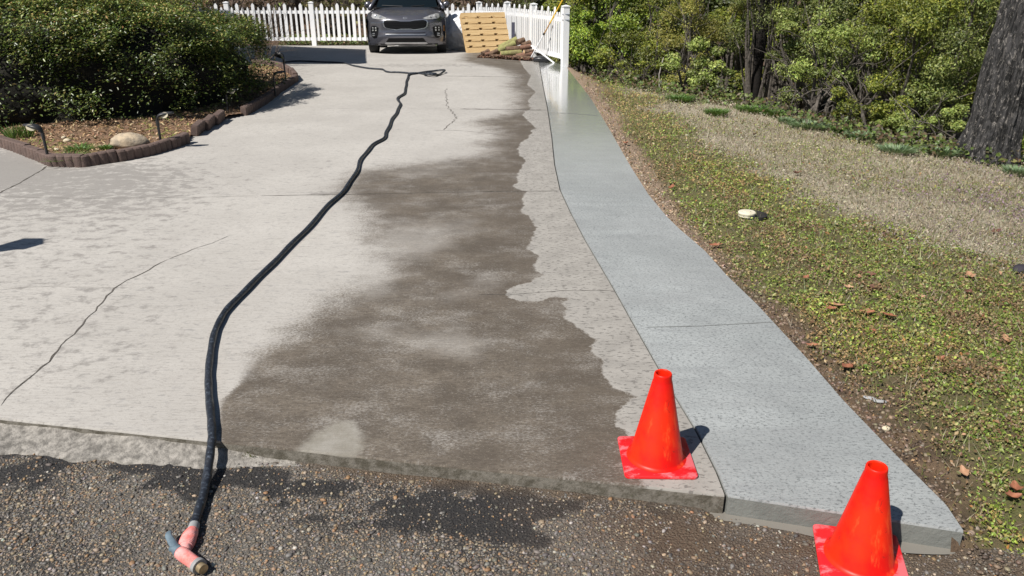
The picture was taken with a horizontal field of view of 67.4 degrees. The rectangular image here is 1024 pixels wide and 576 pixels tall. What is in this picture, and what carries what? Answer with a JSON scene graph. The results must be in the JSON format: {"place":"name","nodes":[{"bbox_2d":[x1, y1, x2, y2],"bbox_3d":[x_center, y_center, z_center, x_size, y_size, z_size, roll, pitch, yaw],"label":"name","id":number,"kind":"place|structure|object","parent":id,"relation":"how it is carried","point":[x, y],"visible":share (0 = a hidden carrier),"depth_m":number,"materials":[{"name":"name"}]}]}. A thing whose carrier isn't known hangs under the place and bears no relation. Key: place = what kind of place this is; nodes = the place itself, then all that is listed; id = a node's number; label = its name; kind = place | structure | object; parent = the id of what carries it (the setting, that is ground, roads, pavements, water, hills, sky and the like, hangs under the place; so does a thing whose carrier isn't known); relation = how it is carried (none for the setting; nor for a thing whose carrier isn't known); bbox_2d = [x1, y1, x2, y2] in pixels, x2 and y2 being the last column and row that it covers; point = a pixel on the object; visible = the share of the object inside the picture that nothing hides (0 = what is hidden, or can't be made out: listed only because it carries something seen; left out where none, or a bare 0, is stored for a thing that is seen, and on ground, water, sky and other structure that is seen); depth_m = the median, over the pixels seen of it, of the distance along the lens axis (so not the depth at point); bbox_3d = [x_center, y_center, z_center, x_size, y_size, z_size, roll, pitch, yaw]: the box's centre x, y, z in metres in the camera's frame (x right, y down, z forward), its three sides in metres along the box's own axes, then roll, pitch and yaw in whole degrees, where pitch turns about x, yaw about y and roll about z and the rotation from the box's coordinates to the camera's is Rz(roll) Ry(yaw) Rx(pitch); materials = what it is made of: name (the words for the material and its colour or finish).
{"place":"outdoors","nodes":[
{"label":"outdoors","id":0,"kind":"place"},
{"bbox_2d":[0,45,765,513],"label":"driveway","id":1,"kind":"structure","parent":0,"point":[430,293],"depth_m":4.40,"materials":[{"name":"concrete"}]},
{"bbox_2d":[0,137,15,150],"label":"edging block","id":2,"kind":"structure","parent":1,"relation":"on","point":[5,142],"depth_m":7.96,"materials":[{"name":"brown concrete"}]},
{"bbox_2d":[11,140,30,155],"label":"edging block","id":3,"kind":"structure","parent":1,"relation":"on","point":[17,146],"depth_m":7.78,"materials":[{"name":"brown concrete"}]},
{"bbox_2d":[23,145,43,160],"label":"edging block","id":4,"kind":"structure","parent":1,"relation":"on","point":[29,151],"depth_m":7.57,"materials":[{"name":"brown concrete"}]},
{"bbox_2d":[35,149,50,166],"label":"edging block","id":5,"kind":"structure","parent":1,"relation":"on","point":[41,155],"depth_m":7.36,"materials":[{"name":"brown concrete"}]},
{"bbox_2d":[48,153,83,167],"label":"edging block","id":6,"kind":"structure","parent":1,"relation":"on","point":[75,160],"depth_m":7.24,"materials":[{"name":"brown concrete"}]},
{"bbox_2d":[80,149,117,166],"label":"edging block","id":7,"kind":"structure","parent":1,"relation":"on","point":[99,158],"depth_m":7.34,"materials":[{"name":"brown concrete"}]},
{"bbox_2d":[115,144,149,161],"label":"edging block","id":8,"kind":"structure","parent":1,"relation":"on","point":[132,153],"depth_m":7.55,"materials":[{"name":"brown concrete"}]},
{"bbox_2d":[146,138,171,155],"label":"edging block","id":9,"kind":"structure","parent":1,"relation":"on","point":[160,146],"depth_m":7.82,"materials":[{"name":"brown concrete"}]},
{"bbox_2d":[169,132,189,148],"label":"edging block","id":10,"kind":"structure","parent":1,"relation":"on","point":[180,139],"depth_m":8.11,"materials":[{"name":"brown concrete"}]},
{"bbox_2d":[191,119,204,135],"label":"edging block","id":11,"kind":"structure","parent":1,"relation":"on","point":[198,127],"depth_m":8.65,"materials":[{"name":"brown concrete"}]},
{"bbox_2d":[203,114,214,129],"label":"edging block","id":12,"kind":"structure","parent":1,"relation":"on","point":[209,119],"depth_m":8.98,"materials":[{"name":"brown concrete"}]},
{"bbox_2d":[212,109,224,124],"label":"edging block","id":13,"kind":"structure","parent":1,"relation":"on","point":[219,114],"depth_m":9.31,"materials":[{"name":"brown concrete"}]},
{"bbox_2d":[240,102,254,115],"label":"edging block","id":14,"kind":"structure","parent":1,"relation":"on","point":[247,109],"depth_m":9.93,"materials":[{"name":"brown concrete"}]},
{"bbox_2d":[248,99,261,110],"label":"edging block","id":15,"kind":"structure","parent":1,"relation":"on","point":[257,103],"depth_m":10.32,"materials":[{"name":"brown concrete"}]},
{"bbox_2d":[255,95,267,106],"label":"edging block","id":16,"kind":"structure","parent":1,"relation":"on","point":[263,99],"depth_m":10.63,"materials":[{"name":"brown concrete"}]},
{"bbox_2d":[84,1,476,45],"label":"picket fence","id":17,"kind":"object","parent":1,"relation":"on","point":[312,12],"visible":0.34,"depth_m":22.26,"materials":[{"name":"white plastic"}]},
{"bbox_2d":[165,60,445,574],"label":"garden hose","id":18,"kind":"object","parent":1,"relation":"on","point":[182,553],"visible":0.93,"depth_m":3.28,"materials":[{"name":"rubber"}]},
{"bbox_2d":[364,0,449,52],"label":"parked car","id":19,"kind":"object","parent":1,"relation":"on","point":[405,22],"visible":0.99,"depth_m":17.99,"materials":[{"name":"paint"}]},
{"bbox_2d":[446,11,464,49],"bbox_3d":[-1.335,-6.586,19.602,0.992,0.934,0.837,0,22,0],"label":"plastic bag","id":20,"kind":"object","parent":1,"relation":"on","point":[454,38],"visible":0.52,"depth_m":19.32,"materials":[{"name":"white plastic"}]},
{"bbox_2d":[460,12,508,52],"bbox_3d":[-0.641,-6.212,18.834,1.149,1.085,0.128,-9,-5,-20],"label":"wooden pallet","id":21,"kind":"object","parent":1,"relation":"on","point":[482,31],"visible":0.9,"depth_m":18.77,"materials":[{"name":"brown wood"}]},
{"bbox_2d":[477,54,533,60],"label":"bark litter","id":22,"kind":"object","parent":1,"relation":"on","point":[504,57],"visible":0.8,"depth_m":17.09,"materials":[{"name":"brown plant"}]},
{"bbox_2d":[496,40,516,53],"bbox_3d":[-0.144,-5.429,17.322,0.498,0.306,0.142,-5,23,-13],"label":"log","id":23,"kind":"object","parent":22,"relation":"on","point":[511,43],"visible":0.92,"depth_m":17.26,"materials":[{"name":"wood"}]},
{"bbox_2d":[530,0,562,60],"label":"push broom","id":24,"kind":"object","parent":22,"relation":"on","point":[546,29],"visible":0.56,"depth_m":16.69,"materials":[{"name":"yellow plastic"}]},
{"bbox_2d":[476,1,570,66],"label":"picket fence","id":25,"kind":"object","parent":1,"relation":"on","point":[539,21],"visible":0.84,"depth_m":17.50,"materials":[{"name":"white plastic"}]},
{"bbox_2d":[618,369,697,479],"bbox_3d":[0.545,0.474,2.838,0.266,0.365,0.266,0,22,1],"label":"traffic cone","id":26,"kind":"object","parent":1,"relation":"on","point":[655,446],"visible":1,"depth_m":2.80,"materials":[{"name":"plastic"}]},
{"bbox_3d":[-0.313,-5.178,17.173,0.332,0.095,0.178,0,22,0],"label":"log","id":27,"kind":"object","parent":1,"relation":"on","visible":0},
{"bbox_2d":[500,49,521,55],"bbox_3d":[-0.022,-5.276,17.237,0.481,0.155,0.129,-5,23,-11],"label":"log","id":28,"kind":"object","parent":27,"relation":"on","point":[510,53],"visible":0.96,"depth_m":17.19,"materials":[{"name":"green wood"}]},
{"bbox_2d":[505,46,522,50],"bbox_3d":[0.068,-5.381,17.272,0.429,0.152,0.130,-5,23,-13],"label":"log","id":29,"kind":"object","parent":28,"relation":"on","point":[513,48],"visible":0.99,"depth_m":17.21,"materials":[{"name":"brown wood"}]},
{"bbox_2d":[519,44,531,49],"bbox_3d":[0.298,-5.424,17.288,0.304,0.142,0.123,-8,24,-19],"label":"log","id":30,"kind":"object","parent":29,"relation":"on","point":[525,47],"visible":0.99,"depth_m":17.24,"materials":[{"name":"red wood"}]},
{"bbox_2d":[0,453,1023,575],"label":"road","id":31,"kind":"structure","parent":0,"point":[679,526],"depth_m":2.63,"materials":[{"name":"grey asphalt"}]},
{"bbox_2d":[0,423,301,468],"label":"concrete apron","id":32,"kind":"object","parent":31,"relation":"on","point":[72,446],"visible":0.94,"depth_m":3.04,"materials":[{"name":"grey concrete"}]},
{"bbox_2d":[710,510,954,554],"bbox_3d":[1.084,0.844,2.636,0.826,0.001,0.090,6,23,15],"label":"concrete edge","id":33,"kind":"object","parent":31,"relation":"on","point":[906,547],"visible":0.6,"depth_m":2.66,"materials":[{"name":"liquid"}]},
{"bbox_2d":[813,460,907,575],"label":"traffic cone","id":34,"kind":"object","parent":31,"relation":"on","point":[860,539],"visible":1,"depth_m":2.40,"materials":[{"name":"plastic"}]},
{"bbox_2d":[191,0,1023,155],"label":"ground","id":35,"kind":"structure","parent":0,"point":[361,25],"depth_m":30.12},
{"bbox_2d":[0,65,289,153],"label":"planting bed","id":36,"kind":"object","parent":35,"relation":"on","point":[91,140],"visible":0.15,"depth_m":8.78,"materials":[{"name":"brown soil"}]},
{"bbox_2d":[0,124,25,138],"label":"weed","id":37,"kind":"object","parent":36,"relation":"on","point":[11,135],"visible":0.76,"depth_m":8.27,"materials":[{"name":"green plant"}]},
{"bbox_2d":[12,121,34,137],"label":"weed","id":38,"kind":"object","parent":36,"relation":"on","point":[30,133],"visible":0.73,"depth_m":8.30,"materials":[{"name":"green plant"}]},
{"bbox_2d":[22,123,48,153],"bbox_3d":[-4.497,-1.375,7.270,0.191,0.358,0.094,0,22,0],"label":"path light","id":39,"kind":"object","parent":36,"relation":"on","point":[32,127],"visible":0.98,"depth_m":7.21,"materials":[{"name":"black plastic"}]},
{"bbox_2d":[56,142,97,151],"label":"weed clump","id":40,"kind":"object","parent":36,"relation":"on","point":[81,147],"visible":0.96,"depth_m":7.73,"materials":[{"name":"green plant"}]},
{"bbox_2d":[97,143,114,149],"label":"weed clump","id":41,"kind":"object","parent":36,"relation":"on","point":[106,147],"visible":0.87,"depth_m":7.72,"materials":[{"name":"green plant"}]},
{"bbox_2d":[110,132,149,148],"bbox_3d":[-3.894,-1.488,7.840,0.379,0.200,0.260,-3,22,-7],"label":"rock","id":42,"kind":"object","parent":36,"relation":"on","point":[124,140],"visible":0.73,"depth_m":7.74,"materials":[{"name":"stone"}]},
{"bbox_2d":[0,0,288,125],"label":"hedge","id":43,"kind":"object","parent":36,"relation":"on","point":[65,60],"visible":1,"depth_m":9.17,"materials":[{"name":"green plant"}]},
{"bbox_2d":[155,111,173,139],"bbox_3d":[-3.562,-1.640,7.922,0.191,0.352,0.094,0,22,0],"label":"path light","id":44,"kind":"object","parent":36,"relation":"on","point":[163,114],"visible":0.98,"depth_m":7.86,"materials":[{"name":"black plastic"}]},
{"bbox_2d":[225,89,236,110],"bbox_3d":[-3.632,-2.439,9.969,0.168,0.287,0.099,0,22,0],"label":"path light","id":45,"kind":"object","parent":36,"relation":"on","point":[226,97],"visible":0.94,"depth_m":9.92,"materials":[{"name":"black plastic"}]},
{"bbox_2d":[229,0,309,60],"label":"bare shrub","id":46,"kind":"object","parent":36,"relation":"on","point":[271,36],"visible":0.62,"depth_m":14.96,"materials":[{"name":"brown plant"}]},
{"bbox_2d":[272,71,285,95],"bbox_3d":[-3.385,-2.985,11.208,0.198,0.358,0.096,0,22,0],"label":"path light","id":47,"kind":"object","parent":36,"relation":"on","point":[277,72],"visible":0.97,"depth_m":11.15,"materials":[{"name":"black plastic"}]},
{"bbox_2d":[274,52,285,80],"bbox_3d":[-3.677,-3.487,12.203,0.170,0.512,0.039,4,23,11],"label":"path light","id":48,"kind":"object","parent":36,"relation":"on","point":[278,54],"visible":0.9,"depth_m":12.12,"materials":[{"name":"black plastic"}]},
{"bbox_2d":[180,0,258,26],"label":"brush","id":49,"kind":"object","parent":35,"relation":"on","point":[222,6],"visible":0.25,"depth_m":24.52,"materials":[{"name":"green plant"}]},
{"bbox_2d":[239,0,306,36],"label":"brush","id":50,"kind":"object","parent":35,"relation":"on","point":[291,5],"visible":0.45,"depth_m":25.03,"materials":[{"name":"green plant"}]},
{"bbox_2d":[290,0,300,30],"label":"tree","id":51,"kind":"object","parent":35,"relation":"on","point":[296,2],"visible":0.4,"depth_m":27.23,"materials":[{"name":"green plant"}]},
{"bbox_2d":[278,33,367,44],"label":"verge plants","id":52,"kind":"object","parent":35,"relation":"on","point":[320,42],"visible":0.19,"depth_m":23.18,"materials":[{"name":"green plant"}]},
{"bbox_2d":[300,0,362,36],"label":"brush","id":53,"kind":"object","parent":35,"relation":"on","point":[325,4],"visible":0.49,"depth_m":24.35,"materials":[{"name":"green plant"}]},
{"bbox_2d":[341,0,356,35],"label":"tree","id":54,"kind":"object","parent":35,"relation":"on","point":[351,26],"depth_m":25.38,"materials":[{"name":"green plant"}]},
{"bbox_2d":[441,0,471,16],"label":"brush","id":55,"kind":"object","parent":35,"relation":"on","point":[450,2],"visible":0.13,"depth_m":24.12,"materials":[{"name":"green plant"}]},
{"bbox_2d":[453,0,496,10],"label":"brush","id":56,"kind":"object","parent":35,"relation":"on","point":[472,3],"visible":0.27,"depth_m":25.25,"materials":[{"name":"green plant"}]},
{"bbox_2d":[476,0,530,10],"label":"brush","id":57,"kind":"object","parent":35,"relation":"on","point":[501,2],"visible":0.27,"depth_m":22.90,"materials":[{"name":"green plant"}]},
{"bbox_2d":[483,0,567,55],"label":"brush","id":58,"kind":"object","parent":35,"relation":"on","point":[539,3],"visible":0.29,"depth_m":20.50,"materials":[{"name":"green plant"}]},
{"bbox_2d":[75,0,1023,143],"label":"distant woods","id":59,"kind":"object","parent":35,"relation":"on","point":[458,4],"visible":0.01,"depth_m":28.38,"materials":[{"name":"green plant"}]},
{"bbox_2d":[543,0,627,74],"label":"evergreen tree","id":60,"kind":"object","parent":35,"relation":"on","point":[551,4],"visible":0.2,"depth_m":20.37,"materials":[{"name":"green plant"}]},
{"bbox_2d":[560,0,650,78],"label":"leafy shrub","id":61,"kind":"object","parent":35,"relation":"on","point":[600,29],"visible":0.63,"depth_m":17.29,"materials":[{"name":"green plant"}]},
{"bbox_2d":[569,0,681,76],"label":"evergreen tree","id":62,"kind":"object","parent":35,"relation":"on","point":[599,11],"visible":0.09,"depth_m":19.89,"materials":[{"name":"green plant"}]},
{"bbox_2d":[578,0,681,89],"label":"leafy shrub","id":63,"kind":"object","parent":35,"relation":"on","point":[604,61],"visible":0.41,"depth_m":16.73,"materials":[{"name":"green plant"}]},
{"bbox_2d":[633,0,714,93],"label":"leafy shrub","id":64,"kind":"object","parent":35,"relation":"on","point":[654,52],"visible":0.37,"depth_m":15.93,"materials":[{"name":"green plant"}]},
{"bbox_2d":[611,0,751,97],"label":"evergreen tree","id":65,"kind":"object","parent":35,"relation":"on","point":[654,23],"visible":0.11,"depth_m":18.82,"materials":[{"name":"green plant"}]},
{"bbox_2d":[659,23,734,97],"bbox_3d":[3.178,-3.684,13.171,1.316,1.668,1.346,0,22,0],"label":"leafy shrub","id":66,"kind":"object","parent":35,"relation":"on","point":[705,77],"visible":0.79,"depth_m":13.07,"materials":[{"name":"green plant"}]},
{"bbox_2d":[679,0,794,103],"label":"evergreen tree","id":67,"kind":"object","parent":35,"relation":"on","point":[727,58],"visible":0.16,"depth_m":18.52,"materials":[{"name":"green plant"}]},
{"bbox_2d":[714,0,812,106],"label":"cedar tree","id":68,"kind":"object","parent":35,"relation":"on","point":[764,23],"visible":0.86,"depth_m":13.71,"materials":[{"name":"green plant"}]},
{"bbox_2d":[709,0,855,110],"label":"evergreen tree","id":69,"kind":"object","parent":35,"relation":"on","point":[776,84],"visible":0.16,"depth_m":17.77,"materials":[{"name":"green plant"}]},
{"bbox_2d":[766,2,887,120],"bbox_3d":[4.536,-3.065,11.212,1.756,2.094,1.394,0,22,0],"label":"leaning shrub","id":70,"kind":"object","parent":35,"relation":"on","point":[796,69],"visible":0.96,"depth_m":11.10,"materials":[{"name":"green plant"}]},
{"bbox_2d":[802,0,934,125],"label":"evergreen tree","id":71,"kind":"object","parent":35,"relation":"on","point":[856,93],"visible":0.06,"depth_m":16.78,"materials":[{"name":"green plant"}]},
{"bbox_2d":[813,42,928,130],"bbox_3d":[4.832,-2.593,10.644,1.293,1.635,1.421,0,22,0],"label":"leafy shrub","id":72,"kind":"object","parent":35,"relation":"on","point":[841,99],"visible":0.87,"depth_m":10.55,"materials":[{"name":"green plant"}]},
{"bbox_2d":[823,0,986,139],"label":"evergreen tree","id":73,"kind":"object","parent":35,"relation":"on","point":[866,101],"visible":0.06,"depth_m":15.68,"materials":[{"name":"green plant"}]},
{"bbox_2d":[889,0,1000,147],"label":"leafy shrub","id":74,"kind":"object","parent":35,"relation":"on","point":[949,84],"visible":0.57,"depth_m":10.35,"materials":[{"name":"green plant"}]},
{"bbox_2d":[539,61,962,548],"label":"concrete path","id":75,"kind":"structure","parent":0,"point":[785,433],"depth_m":3.60,"materials":[{"name":"grey concrete"}]},
{"bbox_2d":[533,56,550,61],"bbox_3d":[0.664,-5.099,17.085,0.415,0.138,0.284,0,22,0],"label":"black bag","id":76,"kind":"object","parent":75,"relation":"on","point":[540,59],"visible":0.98,"depth_m":16.99,"materials":[{"name":"black plastic"}]},
{"bbox_2d":[567,65,1023,555],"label":"lawn","id":77,"kind":"structure","parent":0,"point":[953,475],"depth_m":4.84,"materials":[{"name":"plant"}]},
{"bbox_2d":[583,41,677,87],"bbox_3d":[2.533,-4.207,15.276,2.045,1.559,1.469,-16,27,-34],"label":"bare thicket","id":78,"kind":"object","parent":77,"relation":"on","point":[633,72],"visible":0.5,"depth_m":15.06,"materials":[{"name":"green plant"}]},
{"bbox_2d":[664,94,696,102],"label":"grass tuft","id":79,"kind":"object","parent":77,"relation":"on","point":[685,98],"visible":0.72,"depth_m":11.36,"materials":[{"name":"green plant"}]},
{"bbox_2d":[645,0,746,99],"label":"cedar tree","id":80,"kind":"object","parent":77,"relation":"on","point":[695,10],"visible":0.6,"depth_m":14.06,"materials":[{"name":"green plant"}]},
{"bbox_2d":[703,107,730,116],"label":"grass tuft","id":81,"kind":"object","parent":77,"relation":"on","point":[714,111],"visible":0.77,"depth_m":10.34,"materials":[{"name":"green plant"}]},
{"bbox_2d":[738,209,767,220],"bbox_3d":[1.833,-0.555,5.861,0.228,0.082,0.200,0,22,0],"label":"drain cap","id":82,"kind":"object","parent":77,"relation":"on","point":[746,213],"visible":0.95,"depth_m":5.80,"materials":[{"name":"beige plastic"}]},
{"bbox_2d":[734,104,771,113],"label":"grass tuft","id":83,"kind":"object","parent":77,"relation":"on","point":[752,108],"visible":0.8,"depth_m":10.87,"materials":[{"name":"green plant"}]},
{"bbox_2d":[758,108,791,117],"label":"grass tuft","id":84,"kind":"object","parent":77,"relation":"on","point":[772,112],"visible":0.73,"depth_m":10.67,"materials":[{"name":"green plant"}]},
{"bbox_2d":[777,116,794,124],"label":"grass tuft","id":85,"kind":"object","parent":77,"relation":"on","point":[782,119],"visible":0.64,"depth_m":10.09,"materials":[{"name":"green plant"}]},
{"bbox_2d":[583,87,1023,574],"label":"soil clods","id":86,"kind":"object","parent":77,"relation":"on","point":[932,488],"visible":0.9,"depth_m":3.60,"materials":[{"name":"brown soil"}]},
{"bbox_2d":[585,67,1023,168],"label":"ivy","id":87,"kind":"object","parent":77,"relation":"on","point":[887,133],"visible":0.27,"depth_m":9.87,"materials":[{"name":"green plant"}]},
{"bbox_2d":[784,118,830,130],"bbox_3d":[3.842,-2.110,9.940,0.690,0.105,0.694,0,22,0],"label":"grass tuft","id":88,"kind":"object","parent":77,"relation":"on","point":[799,124],"visible":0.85,"depth_m":9.88,"materials":[{"name":"green plant"}]},
{"bbox_2d":[755,0,890,119],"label":"leafy shrub","id":89,"kind":"object","parent":77,"relation":"on","point":[787,19],"visible":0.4,"depth_m":12.57,"materials":[{"name":"green plant"}]},
{"bbox_2d":[829,125,848,133],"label":"grass tuft","id":90,"kind":"object","parent":77,"relation":"on","point":[836,130],"visible":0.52,"depth_m":9.68,"materials":[{"name":"green plant"}]},
{"bbox_2d":[841,130,878,141],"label":"grass tuft","id":91,"kind":"object","parent":77,"relation":"on","point":[860,135],"visible":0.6,"depth_m":9.41,"materials":[{"name":"green plant"}]},
{"bbox_2d":[875,142,920,155],"bbox_3d":[4.375,-1.573,8.737,0.530,0.105,0.532,0,22,0],"label":"grass tuft","id":92,"kind":"object","parent":77,"relation":"on","point":[899,148],"visible":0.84,"depth_m":8.71,"materials":[{"name":"green plant"}]},
{"bbox_2d":[802,0,993,140],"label":"leafy shrub","id":93,"kind":"object","parent":77,"relation":"on","point":[899,52],"visible":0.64,"depth_m":11.01,"materials":[{"name":"green plant"}]},
{"bbox_2d":[830,90,969,146],"bbox_3d":[5.461,-2.051,10.191,2.231,1.091,1.170,0,22,0],"label":"leafy shrub","id":94,"kind":"object","parent":77,"relation":"on","point":[957,126],"visible":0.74,"depth_m":9.98,"materials":[{"name":"green plant"}]},
{"bbox_2d":[854,0,998,138],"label":"evergreen tree","id":95,"kind":"object","parent":77,"relation":"on","point":[981,45],"visible":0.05,"depth_m":15.38,"materials":[{"name":"green plant"}]},
{"bbox_2d":[918,144,961,157],"bbox_3d":[4.929,-1.568,8.833,0.529,0.105,0.534,0,22,0],"label":"grass tuft","id":96,"kind":"object","parent":77,"relation":"on","point":[945,152],"visible":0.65,"depth_m":8.76,"materials":[{"name":"green plant"}]},
{"bbox_2d":[959,465,968,475],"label":"fallen leaf","id":97,"kind":"object","parent":77,"relation":"on","point":[963,470],"visible":1,"depth_m":2.84,"materials":[{"name":"brown plant"}]},
{"bbox_2d":[937,0,1023,157],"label":"evergreen tree","id":98,"kind":"object","parent":77,"relation":"on","point":[966,100],"visible":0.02,"depth_m":14.45,"materials":[{"name":"green plant"}]},
{"bbox_2d":[953,0,1023,166],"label":"oak tree","id":99,"kind":"object","parent":77,"relation":"on","point":[995,122],"visible":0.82,"depth_m":8.40,"materials":[{"name":"grey plant"}]},
{"bbox_2d":[1000,163,1023,177],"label":"grass tuft","id":100,"kind":"object","parent":77,"relation":"on","point":[1015,169],"visible":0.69,"depth_m":8.13,"materials":[{"name":"green plant"}]},
{"bbox_2d":[1005,490,1021,497],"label":"fallen leaf","id":101,"kind":"object","parent":77,"relation":"on","point":[1009,493],"visible":1,"depth_m":2.73,"materials":[{"name":"brown plant"}]},
{"bbox_2d":[1009,480,1022,490],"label":"fallen leaf","id":102,"kind":"object","parent":77,"relation":"on","point":[1016,485],"visible":0.99,"depth_m":2.77,"materials":[{"name":"brown plant"}]},
{"bbox_2d":[1012,264,1023,274],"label":"dark stone","id":103,"kind":"object","parent":77,"relation":"on","point":[1019,268],"visible":0.86,"depth_m":4.98,"materials":[{"name":"grey stone"}]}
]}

